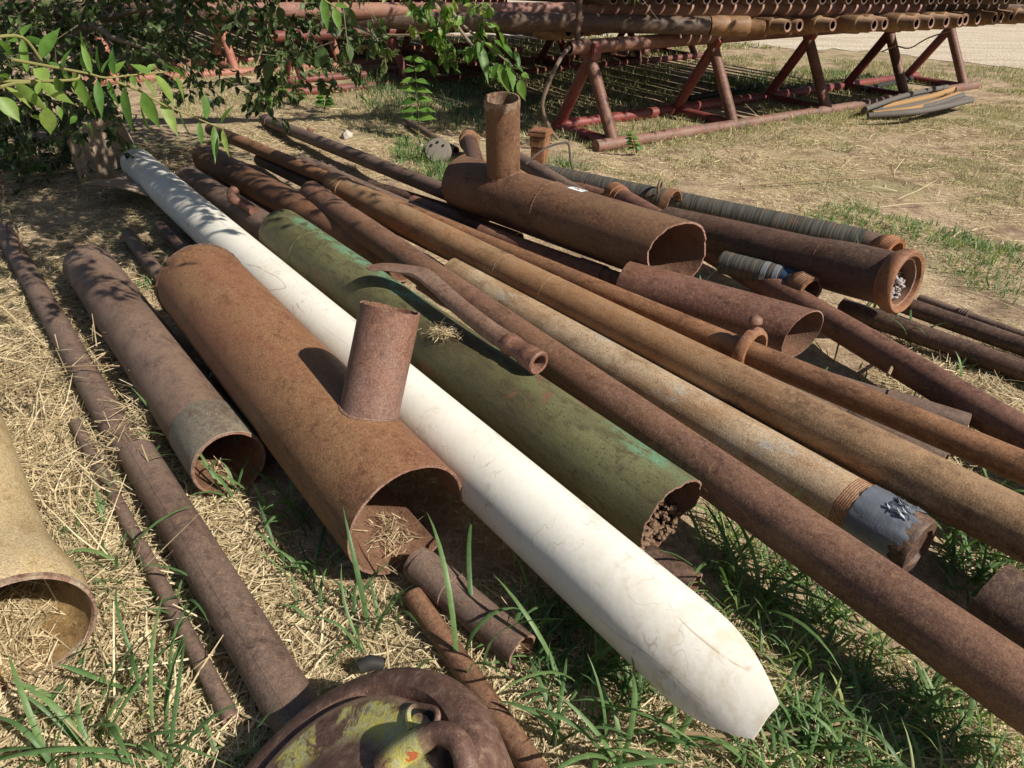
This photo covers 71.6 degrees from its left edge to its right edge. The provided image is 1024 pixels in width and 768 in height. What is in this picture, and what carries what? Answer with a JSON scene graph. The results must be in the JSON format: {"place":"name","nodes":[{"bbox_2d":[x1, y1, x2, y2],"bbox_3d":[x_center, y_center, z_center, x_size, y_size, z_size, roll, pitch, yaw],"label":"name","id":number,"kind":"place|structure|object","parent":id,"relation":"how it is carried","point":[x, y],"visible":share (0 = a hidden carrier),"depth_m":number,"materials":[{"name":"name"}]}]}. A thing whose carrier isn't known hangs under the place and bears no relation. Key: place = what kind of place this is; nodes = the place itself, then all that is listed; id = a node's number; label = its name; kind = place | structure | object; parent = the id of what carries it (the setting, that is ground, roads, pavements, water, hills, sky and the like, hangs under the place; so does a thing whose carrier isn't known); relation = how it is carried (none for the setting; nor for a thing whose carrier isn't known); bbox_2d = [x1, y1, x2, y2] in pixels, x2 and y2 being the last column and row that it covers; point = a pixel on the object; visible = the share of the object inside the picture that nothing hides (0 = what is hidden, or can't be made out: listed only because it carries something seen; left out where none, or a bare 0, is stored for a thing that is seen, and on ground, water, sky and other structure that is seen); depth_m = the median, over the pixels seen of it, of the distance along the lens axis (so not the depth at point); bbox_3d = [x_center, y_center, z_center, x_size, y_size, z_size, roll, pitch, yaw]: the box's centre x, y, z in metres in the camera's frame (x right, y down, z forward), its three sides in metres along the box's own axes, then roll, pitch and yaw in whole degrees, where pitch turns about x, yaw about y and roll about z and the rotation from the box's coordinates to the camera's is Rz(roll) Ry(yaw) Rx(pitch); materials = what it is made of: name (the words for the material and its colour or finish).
{"place":"outdoors","nodes":[
{"label":"outdoors","id":0,"kind":"place"},
{"bbox_2d":[0,0,659,212],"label":"tree","id":1,"kind":"object","parent":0,"point":[70,25],"depth_m":4.68,"materials":[{"name":"plant"}]},
{"bbox_2d":[320,0,486,31],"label":"leafy twig","id":2,"kind":"object","parent":1,"relation":"hanging from","point":[325,14],"visible":1,"depth_m":2.00,"materials":[{"name":"green plant"}]},
{"bbox_2d":[0,0,1023,767],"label":"ground","id":3,"kind":"structure","parent":0,"point":[428,492],"depth_m":5.04,"materials":[{"name":"plant"}]},
{"bbox_2d":[0,651,70,767],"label":"grass clump","id":4,"kind":"object","parent":3,"relation":"on","point":[37,742],"visible":0.87,"depth_m":1.58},
{"bbox_2d":[0,411,97,690],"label":"flared pipe","id":5,"kind":"object","parent":3,"relation":"on","point":[31,550],"visible":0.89,"depth_m":1.86,"materials":[{"name":"metal"}]},
{"bbox_2d":[0,518,108,700],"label":"straw","id":6,"kind":"object","parent":3,"relation":"on","point":[25,598],"visible":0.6,"depth_m":1.90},
{"bbox_2d":[0,224,138,474],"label":"thin pipe","id":7,"kind":"object","parent":3,"relation":"on","point":[92,386],"visible":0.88,"depth_m":3.07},
{"bbox_2d":[10,310,120,402],"bbox_3d":[-1.801,-0.143,3.016,0.590,0.260,0.580,-26,41,-36],"label":"straw","id":8,"kind":"object","parent":7,"relation":"on","point":[96,359],"visible":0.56,"depth_m":2.96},
{"bbox_2d":[16,632,166,766],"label":"grass clump","id":9,"kind":"object","parent":3,"relation":"on","point":[77,739],"visible":0.94,"depth_m":1.62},
{"bbox_2d":[67,118,133,181],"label":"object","id":10,"kind":"object","parent":3,"relation":"on","point":[99,156],"visible":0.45,"depth_m":5.37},
{"bbox_2d":[85,173,149,196],"bbox_3d":[-2.540,-1.380,4.961,0.735,0.119,0.433,11,33,16],"label":"flat board","id":11,"kind":"object","parent":3,"relation":"on","point":[124,181],"visible":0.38,"depth_m":4.83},
{"bbox_2d":[54,585,187,701],"bbox_3d":[-0.927,0.660,1.797,0.292,0.169,0.344,1,32,0],"label":"grass clump","id":12,"kind":"object","parent":3,"relation":"on","point":[133,661],"visible":0.79,"depth_m":1.77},
{"bbox_2d":[0,593,245,767],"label":"grass clump","id":13,"kind":"object","parent":3,"relation":"on","point":[149,745],"visible":0.97,"depth_m":1.58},
{"bbox_2d":[48,504,197,589],"bbox_3d":[-1.093,0.499,1.999,0.419,0.222,0.245,-11,34,-18],"label":"grass clump","id":14,"kind":"object","parent":3,"relation":"on","point":[115,561],"visible":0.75,"depth_m":2.06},
{"bbox_2d":[50,336,216,516],"bbox_3d":[-1.374,0.090,2.696,0.472,0.236,1.455,-2,32,-5],"label":"straw","id":15,"kind":"object","parent":3,"relation":"on","point":[140,412],"visible":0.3,"depth_m":2.57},
{"bbox_2d":[121,229,160,283],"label":"thin pipe","id":16,"kind":"object","parent":3,"relation":"on","point":[148,261],"visible":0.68,"depth_m":4.00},
{"bbox_2d":[62,244,265,495],"bbox_3d":[-1.573,-0.175,3.029,0.245,0.244,2.079,-22,39,-32],"label":"steel pipe","id":17,"kind":"object","parent":3,"relation":"on","point":[194,412],"visible":1,"depth_m":2.62,"materials":[{"name":"metal"}]},
{"bbox_2d":[154,220,190,251],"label":"thin pipe","id":18,"kind":"object","parent":3,"relation":"on","point":[171,236],"visible":0.41,"depth_m":4.22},
{"bbox_2d":[137,564,208,622],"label":"grass clump","id":19,"kind":"object","parent":3,"relation":"on","point":[194,601],"visible":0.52,"depth_m":1.94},
{"bbox_2d":[119,439,318,733],"bbox_3d":[-0.879,0.523,2.037,0.120,0.120,1.341,-23,39,-33],"label":"steel pipe","id":20,"kind":"object","parent":3,"relation":"on","point":[272,675],"visible":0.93,"depth_m":1.89,"materials":[{"name":"metal"}]},
{"bbox_2d":[188,452,252,504],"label":"grass clump","id":21,"kind":"object","parent":3,"relation":"on","point":[214,475],"visible":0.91,"depth_m":2.37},
{"bbox_2d":[177,166,268,242],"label":"steel pipe","id":22,"kind":"object","parent":3,"relation":"on","point":[245,214],"visible":0.76,"depth_m":4.49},
{"bbox_2d":[263,478,315,529],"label":"grass clump","id":23,"kind":"object","parent":3,"relation":"on","point":[291,501],"visible":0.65,"depth_m":2.26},
{"bbox_2d":[72,0,521,84],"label":"pipe rack","id":24,"kind":"object","parent":3,"relation":"on","point":[232,60],"visible":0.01,"depth_m":10.35,"materials":[{"name":"metal"}]},
{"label":"rack pipe","id":25,"kind":"object","parent":24,"relation":"on","visible":0},
{"bbox_2d":[519,0,617,4],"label":"pipe","id":26,"kind":"object","parent":25,"relation":"on","point":[606,2],"visible":1,"depth_m":6.48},
{"bbox_2d":[192,145,407,281],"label":"steel pipe","id":27,"kind":"object","parent":3,"relation":"on","point":[269,192],"visible":0.66,"depth_m":4.73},
{"bbox_2d":[300,181,1023,735],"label":"steel pipe","id":28,"kind":"object","parent":27,"relation":"on","point":[966,651],"visible":0.77,"depth_m":1.93,"materials":[{"name":"metal"}]},
{"bbox_2d":[155,243,461,574],"bbox_3d":[-0.802,-0.162,2.547,0.483,0.682,1.803,-22,41,-32],"label":"wye pipe","id":29,"kind":"object","parent":3,"relation":"on","point":[335,434],"visible":1,"depth_m":2.20,"materials":[{"name":"metal"}]},
{"bbox_2d":[353,492,432,573],"bbox_3d":[-0.358,0.464,2.196,0.246,0.061,0.312,20,37,28],"label":"straw","id":30,"kind":"object","parent":29,"relation":"in","point":[396,531],"visible":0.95,"depth_m":2.19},
{"bbox_2d":[275,544,341,584],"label":"grass clump","id":31,"kind":"object","parent":3,"relation":"on","point":[299,568],"visible":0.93,"depth_m":2.08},
{"bbox_2d":[254,155,448,260],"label":"steel pipe","id":32,"kind":"object","parent":3,"relation":"on","point":[298,179],"visible":0.3,"depth_m":5.29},
{"bbox_2d":[205,124,1023,484],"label":"steel pipe","id":33,"kind":"object","parent":32,"relation":"on","point":[965,442],"visible":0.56,"depth_m":2.63,"materials":[{"name":"metal"}]},
{"bbox_2d":[732,315,767,363],"bbox_3d":[0.912,-0.155,2.746,0.234,0.226,0.061,-24,39,-34],"label":"pipe clamp","id":34,"kind":"object","parent":33,"relation":"attached to","point":[751,334],"visible":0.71,"depth_m":2.71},
{"bbox_2d":[323,172,1023,563],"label":"steel pipe","id":35,"kind":"object","parent":32,"relation":"on","point":[977,506],"visible":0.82,"depth_m":2.49,"materials":[{"name":"metal"}]},
{"bbox_2d":[260,114,444,199],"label":"steel pipe","id":36,"kind":"object","parent":3,"relation":"on","point":[419,181],"visible":0.81,"depth_m":5.51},
{"bbox_2d":[311,508,401,671],"bbox_3d":[-0.457,0.559,1.840,0.220,0.309,0.304,21,37,29],"label":"grass clump","id":37,"kind":"object","parent":3,"relation":"on","point":[358,579],"visible":0.96,"depth_m":1.88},
{"bbox_2d":[246,667,513,767],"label":"cast wheel","id":38,"kind":"object","parent":3,"relation":"on","point":[405,717],"visible":1,"depth_m":1.37,"materials":[{"name":"metal"}]},
{"bbox_2d":[298,155,476,229],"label":"steel pipe","id":39,"kind":"object","parent":3,"relation":"on","point":[318,163],"visible":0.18,"depth_m":5.10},
{"bbox_2d":[477,224,619,285],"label":"steel pipe","id":40,"kind":"object","parent":39,"relation":"on","point":[605,273],"visible":0.55,"depth_m":3.82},
{"bbox_2d":[368,576,419,632],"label":"grass clump","id":41,"kind":"object","parent":3,"relation":"on","point":[377,610],"visible":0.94,"depth_m":1.92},
{"bbox_2d":[381,137,434,162],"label":"grass clump","id":42,"kind":"object","parent":3,"relation":"on","point":[409,156],"visible":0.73,"depth_m":6.01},
{"bbox_2d":[397,56,435,138],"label":"seedling","id":43,"kind":"object","parent":3,"relation":"on","point":[409,88],"visible":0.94,"depth_m":6.51,"materials":[{"name":"green plant"}]},
{"bbox_2d":[367,180,489,221],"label":"steel pipe","id":44,"kind":"object","parent":3,"relation":"on","point":[405,194],"visible":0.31,"depth_m":5.03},
{"bbox_2d":[404,119,458,153],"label":"thin pipe","id":45,"kind":"object","parent":3,"relation":"on","point":[425,132],"visible":0.71,"depth_m":6.72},
{"bbox_2d":[425,138,451,163],"bbox_3d":[-0.626,-1.970,5.996,0.223,0.218,0.078,5,-4,6],"label":"flange disc","id":46,"kind":"object","parent":3,"relation":"on","point":[441,147],"visible":0.88,"depth_m":5.97,"materials":[{"name":"grey metal"}]},
{"bbox_2d":[120,148,778,738],"bbox_3d":[-1.130,-0.467,3.400,0.231,0.231,5.615,-21,37,-31],"label":"white pipe","id":47,"kind":"object","parent":3,"relation":"on","point":[684,646],"visible":0.79,"depth_m":1.85,"materials":[{"name":"plastic"}]},
{"bbox_2d":[409,195,523,237],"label":"steel pipe","id":48,"kind":"object","parent":3,"relation":"on","point":[468,219],"visible":0.49,"depth_m":4.55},
{"bbox_2d":[441,91,705,276],"bbox_3d":[0.260,-1.131,3.865,0.344,0.760,1.738,-25,39,-35],"label":"tee pipe","id":49,"kind":"object","parent":48,"relation":"on","point":[497,186],"visible":0.96,"depth_m":3.82,"materials":[{"name":"metal"}]},
{"bbox_2d":[403,547,535,668],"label":"steel pipe","id":50,"kind":"object","parent":3,"relation":"on","point":[422,569],"visible":0.91,"depth_m":1.90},
{"bbox_2d":[459,130,483,160],"bbox_3d":[-0.300,-1.789,5.666,0.172,0.172,1.247,-3,34,-7],"label":"pipe end","id":51,"kind":"object","parent":3,"relation":"on","point":[469,142],"visible":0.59,"depth_m":5.86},
{"bbox_2d":[259,209,701,549],"bbox_3d":[-0.398,-0.225,2.996,0.263,0.263,2.838,-22,39,-32],"label":"steel pipe","id":52,"kind":"object","parent":3,"relation":"on","point":[622,481],"visible":0.82,"depth_m":2.42,"materials":[{"name":"metal"}]},
{"bbox_2d":[418,316,472,342],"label":"straw tuft","id":53,"kind":"object","parent":52,"relation":"on","point":[442,330],"visible":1,"depth_m":2.67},
{"bbox_2d":[366,263,547,374],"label":"crushed pipe","id":54,"kind":"object","parent":52,"relation":"on","point":[532,359],"visible":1,"depth_m":2.62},
{"bbox_2d":[643,498,680,547],"bbox_3d":[0.394,0.401,2.197,0.191,0.074,0.228,-22,39,-32],"label":"dirt pile","id":55,"kind":"object","parent":52,"relation":"in","point":[654,527],"visible":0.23,"depth_m":2.16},
{"bbox_2d":[258,28,703,96],"bbox_3d":[0.002,-4.844,10.191,7.152,0.691,0.902,-19,37,-29],"label":"pipe rack","id":56,"kind":"object","parent":3,"relation":"on","point":[392,44],"visible":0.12,"depth_m":9.91,"materials":[{"name":"metal"}]},
{"bbox_2d":[454,30,572,40],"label":"threaded pipe","id":57,"kind":"object","parent":56,"relation":"on","point":[556,36],"visible":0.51,"depth_m":6.87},
{"bbox_2d":[417,513,551,683],"bbox_3d":[-0.077,0.516,1.784,0.332,0.452,0.727,1,32,0],"label":"grass clump","id":58,"kind":"object","parent":3,"relation":"on","point":[452,608],"visible":0.79,"depth_m":1.81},
{"bbox_2d":[0,42,1023,767],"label":"straw","id":59,"kind":"object","parent":3,"relation":"on","point":[306,646],"visible":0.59,"depth_m":2.04,"materials":[{"name":"plant"}]},
{"bbox_2d":[69,419,239,726],"bbox_3d":[-1.161,0.469,2.187,0.042,0.053,1.560,-23,39,-33],"label":"thin pipe","id":60,"kind":"object","parent":59,"relation":"on","point":[212,684],"visible":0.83,"depth_m":1.98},
{"bbox_2d":[357,655,385,673],"bbox_3d":[-0.353,0.703,1.784,0.072,0.042,0.043,-5,32,-9],"label":"dark stub","id":61,"kind":"object","parent":59,"relation":"on","point":[367,663],"visible":0.91,"depth_m":1.77,"materials":[{"name":"metal"}]},
{"bbox_2d":[404,587,549,767],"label":"steel pipe","id":62,"kind":"object","parent":59,"relation":"on","point":[522,750],"visible":0.89,"depth_m":1.75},
{"bbox_2d":[4,220,1023,767],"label":"grass","id":63,"kind":"structure","parent":3,"relation":"on","point":[934,706],"depth_m":1.78,"materials":[{"name":"plant"}]},
{"bbox_2d":[474,572,556,648],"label":"grass clump","id":64,"kind":"object","parent":3,"relation":"on","point":[519,613],"visible":0.52,"depth_m":1.89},
{"bbox_2d":[528,126,552,164],"bbox_3d":[0.234,-1.996,5.959,0.160,0.277,0.180,13,34,18],"label":"square fitting","id":65,"kind":"object","parent":3,"relation":"on","point":[539,138],"visible":0.91,"depth_m":5.89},
{"bbox_2d":[511,550,606,645],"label":"grass clump","id":66,"kind":"object","parent":3,"relation":"on","point":[529,598],"visible":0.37,"depth_m":1.95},
{"bbox_2d":[499,653,629,747],"bbox_3d":[0.100,0.762,1.674,0.226,0.157,0.305,-17,36,-26],"label":"grass clump","id":67,"kind":"object","parent":3,"relation":"on","point":[549,723],"visible":0.84,"depth_m":1.66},
{"bbox_2d":[522,656,655,767],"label":"grass clump","id":68,"kind":"object","parent":3,"relation":"on","point":[619,760],"visible":0.95,"depth_m":1.59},
{"bbox_2d":[574,182,603,194],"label":"steel pipe","id":69,"kind":"object","parent":3,"relation":"on","point":[594,189],"visible":0.17,"depth_m":5.12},
{"bbox_2d":[520,152,587,190],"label":"steel pipe","id":70,"kind":"object","parent":69,"relation":"on","point":[534,168],"visible":0.41,"depth_m":5.29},
{"bbox_2d":[494,575,698,746],"bbox_3d":[0.188,0.638,1.764,0.480,0.274,0.501,1,32,0],"label":"grass clump","id":71,"kind":"object","parent":3,"relation":"on","point":[600,652],"visible":0.56,"depth_m":1.77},
{"bbox_2d":[644,544,702,590],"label":"steel pipe","id":72,"kind":"object","parent":3,"relation":"on","point":[684,573],"visible":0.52,"depth_m":2.04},
{"bbox_2d":[607,705,744,767],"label":"grass clump","id":73,"kind":"object","parent":3,"relation":"on","point":[675,739],"visible":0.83,"depth_m":1.62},
{"bbox_2d":[346,64,1023,308],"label":"grass","id":74,"kind":"structure","parent":3,"relation":"on","point":[987,244],"depth_m":5.98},
{"bbox_2d":[444,257,937,571],"bbox_3d":[0.441,-0.059,2.914,0.197,0.210,2.509,-21,37,-30],"label":"steel pipe","id":75,"kind":"object","parent":3,"relation":"on","point":[895,529],"visible":0.66,"depth_m":2.38,"materials":[{"name":"metal"}]},
{"bbox_2d":[616,261,823,356],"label":"steel pipe","id":76,"kind":"object","parent":3,"relation":"on","point":[791,329],"visible":0.68,"depth_m":3.17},
{"bbox_2d":[687,83,761,101],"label":"shaded pipe","id":77,"kind":"object","parent":3,"relation":"on","point":[706,95],"visible":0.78,"depth_m":8.67,"materials":[{"name":"red metal"}]},
{"bbox_2d":[544,164,905,250],"bbox_3d":[1.266,-1.179,4.805,2.556,0.189,0.222,21,37,29],"label":"suction hose","id":78,"kind":"object","parent":3,"relation":"on","point":[794,223],"visible":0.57,"depth_m":4.58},
{"bbox_2d":[658,188,681,207],"bbox_3d":[1.070,-1.255,4.743,0.060,0.102,0.260,23,38,31],"label":"half clamp","id":79,"kind":"object","parent":78,"relation":"on","point":[668,193],"visible":0.98,"depth_m":4.68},
{"bbox_2d":[658,486,805,599],"bbox_3d":[0.633,0.470,2.071,0.321,0.248,0.444,16,35,22],"label":"grass clump","id":80,"kind":"object","parent":3,"relation":"on","point":[731,567],"visible":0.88,"depth_m":2.12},
{"bbox_2d":[657,720,854,738],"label":"twig","id":81,"kind":"object","parent":3,"relation":"on","point":[719,735],"visible":0.54,"depth_m":1.67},
{"bbox_2d":[551,0,980,151],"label":"pipe rack","id":82,"kind":"object","parent":3,"relation":"on","point":[589,51],"visible":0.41,"depth_m":7.49,"materials":[{"name":"metal"}]},
{"bbox_2d":[0,0,765,36],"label":"threaded pipe","id":83,"kind":"object","parent":82,"relation":"on","point":[729,26],"visible":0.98,"depth_m":6.49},
{"bbox_2d":[540,43,572,139],"bbox_3d":[0.419,-2.616,6.384,0.405,0.809,0.080,-27,42,-37],"label":"wire rope","id":84,"kind":"object","parent":82,"relation":"hanging from","point":[551,76],"visible":0.98,"depth_m":6.26,"materials":[{"name":"metal"}]},
{"bbox_2d":[751,16,791,34],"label":"threaded pipe","id":85,"kind":"object","parent":82,"relation":"on","point":[775,25],"visible":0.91,"depth_m":6.88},
{"bbox_2d":[775,15,803,33],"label":"threaded pipe","id":86,"kind":"object","parent":82,"relation":"on","point":[797,25],"visible":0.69,"depth_m":6.90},
{"bbox_2d":[792,15,836,33],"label":"threaded pipe","id":87,"kind":"object","parent":82,"relation":"on","point":[815,24],"visible":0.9,"depth_m":6.91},
{"bbox_2d":[828,14,877,33],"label":"threaded pipe","id":88,"kind":"object","parent":82,"relation":"on","point":[852,24],"visible":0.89,"depth_m":6.82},
{"bbox_2d":[842,14,888,32],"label":"threaded pipe","id":89,"kind":"object","parent":82,"relation":"on","point":[883,22],"visible":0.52,"depth_m":6.88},
{"bbox_2d":[873,13,919,31],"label":"threaded pipe","id":90,"kind":"object","parent":82,"relation":"on","point":[899,22],"visible":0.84,"depth_m":6.89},
{"bbox_2d":[889,12,934,31],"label":"threaded pipe","id":91,"kind":"object","parent":82,"relation":"on","point":[927,21],"visible":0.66,"depth_m":6.93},
{"bbox_2d":[203,2,925,19],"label":"spacer pipe","id":92,"kind":"object","parent":91,"relation":"on","point":[383,9],"visible":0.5,"depth_m":6.71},
{"bbox_2d":[902,12,949,30],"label":"threaded pipe","id":93,"kind":"object","parent":82,"relation":"on","point":[942,21],"visible":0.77,"depth_m":7.02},
{"bbox_2d":[919,11,963,29],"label":"threaded pipe","id":94,"kind":"object","parent":82,"relation":"on","point":[956,20],"visible":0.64,"depth_m":7.11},
{"bbox_2d":[925,4,1023,10],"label":"long pipe","id":95,"kind":"object","parent":94,"relation":"on","point":[963,6],"visible":0.22,"depth_m":7.59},
{"bbox_2d":[950,10,980,27],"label":"threaded pipe","id":96,"kind":"object","parent":82,"relation":"on","point":[974,18],"visible":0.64,"depth_m":7.35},
{"bbox_2d":[964,9,997,26],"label":"threaded pipe","id":97,"kind":"object","parent":82,"relation":"on","point":[989,18],"visible":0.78,"depth_m":7.42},
{"bbox_2d":[703,496,842,667],"bbox_3d":[0.694,0.529,1.959,0.508,0.267,0.362,21,37,28],"label":"grass clump","id":98,"kind":"object","parent":3,"relation":"on","point":[782,589],"visible":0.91,"depth_m":1.98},
{"bbox_2d":[603,182,1023,448],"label":"steel pipe","id":99,"kind":"object","parent":3,"relation":"on","point":[992,416],"visible":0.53,"depth_m":2.93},
{"bbox_2d":[717,251,822,296],"bbox_3d":[1.309,-0.555,3.632,0.176,0.163,0.531,-24,40,-34],"label":"suction hose","id":100,"kind":"object","parent":99,"relation":"on","point":[743,267],"visible":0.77,"depth_m":3.60,"materials":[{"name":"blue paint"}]},
{"bbox_2d":[661,207,924,313],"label":"steel pipe","id":101,"kind":"object","parent":99,"relation":"on","point":[867,273],"visible":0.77,"depth_m":3.40,"materials":[{"name":"metal"}]},
{"bbox_2d":[891,272,904,299],"bbox_3d":[1.718,-0.477,3.335,0.192,0.165,0.193,-21,32,-30],"label":"pale residue","id":102,"kind":"object","parent":101,"relation":"in","point":[899,282],"visible":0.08,"depth_m":3.31},
{"bbox_2d":[779,380,949,459],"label":"steel pipe","id":103,"kind":"object","parent":3,"relation":"on","point":[939,452],"visible":0.23,"depth_m":2.61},
{"bbox_2d":[834,373,971,426],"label":"steel pipe","id":104,"kind":"object","parent":3,"relation":"on","point":[956,415],"visible":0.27,"depth_m":2.65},
{"bbox_2d":[861,84,974,118],"bbox_3d":[4.842,-3.264,8.236,2.838,0.170,0.706,-23,39,-33],"label":"hose bundle","id":105,"kind":"object","parent":3,"relation":"on","point":[922,101],"visible":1,"depth_m":8.07,"materials":[{"name":"rubber"}]},
{"bbox_2d":[837,298,1023,382],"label":"steel pipe","id":106,"kind":"object","parent":3,"relation":"on","point":[997,361],"visible":0.94,"depth_m":3.27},
{"bbox_2d":[900,299,1023,356],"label":"steel pipe","id":107,"kind":"object","parent":3,"relation":"on","point":[1002,339],"visible":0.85,"depth_m":3.40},
{"bbox_2d":[917,294,1023,336],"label":"thin pipe","id":108,"kind":"object","parent":3,"relation":"on","point":[965,312],"visible":0.61,"depth_m":3.56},
{"bbox_2d":[929,528,1022,596],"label":"grass clump","id":109,"kind":"object","parent":3,"relation":"on","point":[953,541],"visible":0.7,"depth_m":2.16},
{"bbox_2d":[966,564,1023,648],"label":"steel pipe","id":110,"kind":"object","parent":3,"relation":"on","point":[997,603],"visible":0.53,"depth_m":1.82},
{"bbox_2d":[448,0,1023,68],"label":"gravel road","id":111,"kind":"structure","parent":0,"point":[998,45],"depth_m":13.93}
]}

